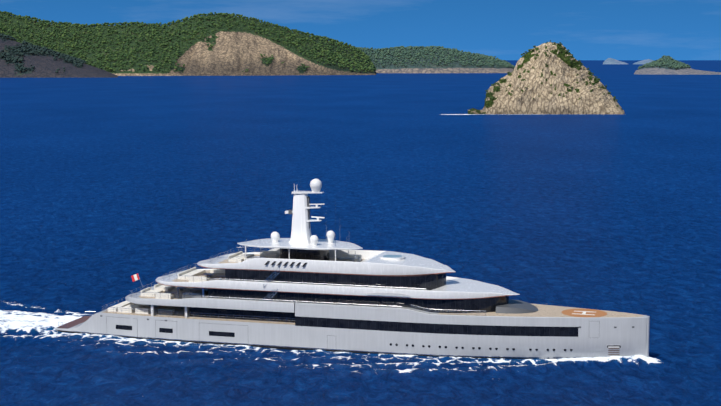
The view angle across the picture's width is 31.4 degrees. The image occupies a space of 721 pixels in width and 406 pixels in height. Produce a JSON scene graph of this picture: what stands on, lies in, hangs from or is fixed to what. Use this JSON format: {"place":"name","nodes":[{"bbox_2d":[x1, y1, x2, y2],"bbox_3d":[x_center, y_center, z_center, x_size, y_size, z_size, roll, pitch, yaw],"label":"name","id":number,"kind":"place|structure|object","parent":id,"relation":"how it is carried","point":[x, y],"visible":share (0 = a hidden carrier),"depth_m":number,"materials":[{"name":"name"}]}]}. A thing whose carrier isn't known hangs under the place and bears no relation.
{"place":"outdoors","nodes":[
{"label":"outdoors","id":0,"kind":"place"},
{"bbox_2d":[0,13,375,75],"bbox_3d":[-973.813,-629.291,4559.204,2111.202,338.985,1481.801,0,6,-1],"label":"island","id":1,"kind":"structure","parent":0,"point":[237,51],"depth_m":4127.25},
{"bbox_2d":[0,11,375,72],"bbox_3d":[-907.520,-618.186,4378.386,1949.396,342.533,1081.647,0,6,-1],"label":"island trees","id":2,"kind":"object","parent":1,"relation":"on","point":[357,64],"visible":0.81,"depth_m":4234.35,"materials":[{"name":"green plant"}]},
{"bbox_2d":[0,60,720,311],"bbox_3d":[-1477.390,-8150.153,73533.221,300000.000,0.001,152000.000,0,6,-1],"label":"sea","id":3,"kind":"structure","parent":0,"point":[149,179],"depth_m":524.41,"materials":[{"name":"liquid"}]},
{"bbox_2d":[0,37,117,77],"bbox_3d":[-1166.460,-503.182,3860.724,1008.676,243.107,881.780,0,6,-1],"label":"hillside","id":4,"kind":"structure","parent":3,"relation":"in","point":[45,65],"depth_m":3578.54,"materials":[{"name":"grey stone"}]},
{"bbox_2d":[0,33,86,72],"bbox_3d":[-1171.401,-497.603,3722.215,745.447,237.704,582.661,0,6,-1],"label":"trees","id":5,"kind":"object","parent":4,"relation":"on","point":[37,49],"visible":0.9,"depth_m":3724.43,"materials":[{"name":"green plant"}]},
{"bbox_2d":[55,179,649,358],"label":"yacht","id":6,"kind":"object","parent":3,"relation":"on","point":[301,288],"visible":0.96,"depth_m":209.53,"materials":[{"name":"grey paint"}]},
{"bbox_2d":[0,276,720,405],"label":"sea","id":7,"kind":"structure","parent":3,"relation":"on","point":[43,362],"depth_m":197.87,"materials":[{"name":"liquid"}]},
{"bbox_2d":[363,48,513,72],"bbox_3d":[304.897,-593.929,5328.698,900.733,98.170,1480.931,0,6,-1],"label":"island","id":8,"kind":"structure","parent":3,"relation":"in","point":[456,67],"depth_m":4676.76,"materials":[{"name":"grey stone"}]},
{"bbox_2d":[356,46,514,67],"bbox_3d":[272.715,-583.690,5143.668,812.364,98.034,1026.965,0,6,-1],"label":"trees","id":9,"kind":"object","parent":8,"relation":"on","point":[492,61],"visible":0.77,"depth_m":4927.11,"materials":[{"name":"green plant"}]},
{"bbox_2d":[430,114,638,115],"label":"sea foam","id":10,"kind":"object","parent":3,"relation":"on","point":[533,115],"visible":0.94,"depth_m":1109.23,"materials":[{"name":"liquid"}]},
{"bbox_2d":[468,42,623,113],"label":"sea rock","id":11,"kind":"object","parent":3,"relation":"in","point":[552,82],"visible":0.96,"depth_m":1142.20,"materials":[{"name":"stone"}]},
{"bbox_2d":[484,40,618,106],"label":"shrubs","id":12,"kind":"object","parent":11,"relation":"on","point":[589,71],"visible":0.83,"depth_m":1161.15,"materials":[{"name":"green plant"}]},
{"bbox_2d":[603,58,627,63],"bbox_3d":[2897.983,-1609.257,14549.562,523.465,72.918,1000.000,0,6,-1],"label":"islet","id":13,"kind":"object","parent":3,"relation":"in","point":[610,61],"visible":0.85,"depth_m":14219.34,"materials":[{"name":"grey stone"}]},
{"bbox_2d":[633,59,653,63],"bbox_3d":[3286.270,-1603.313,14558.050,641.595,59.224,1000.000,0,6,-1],"label":"islet","id":14,"kind":"object","parent":3,"relation":"in","point":[644,61],"visible":0.6,"depth_m":14270.80,"materials":[{"name":"grey stone"}]},
{"bbox_2d":[634,62,720,74],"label":"islet","id":15,"kind":"object","parent":3,"relation":"in","point":[667,70],"visible":0.79,"depth_m":4291.76,"materials":[{"name":"grey stone"}]},
{"bbox_2d":[638,55,690,69],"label":"trees","id":16,"kind":"object","parent":15,"relation":"on","point":[667,61],"visible":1,"depth_m":4408.60,"materials":[{"name":"green plant"}]},
{"bbox_2d":[0,0,720,59],"label":"sky","id":17,"kind":"structure","parent":0,"point":[502,29],"materials":[{"name":"blue"}]}
]}

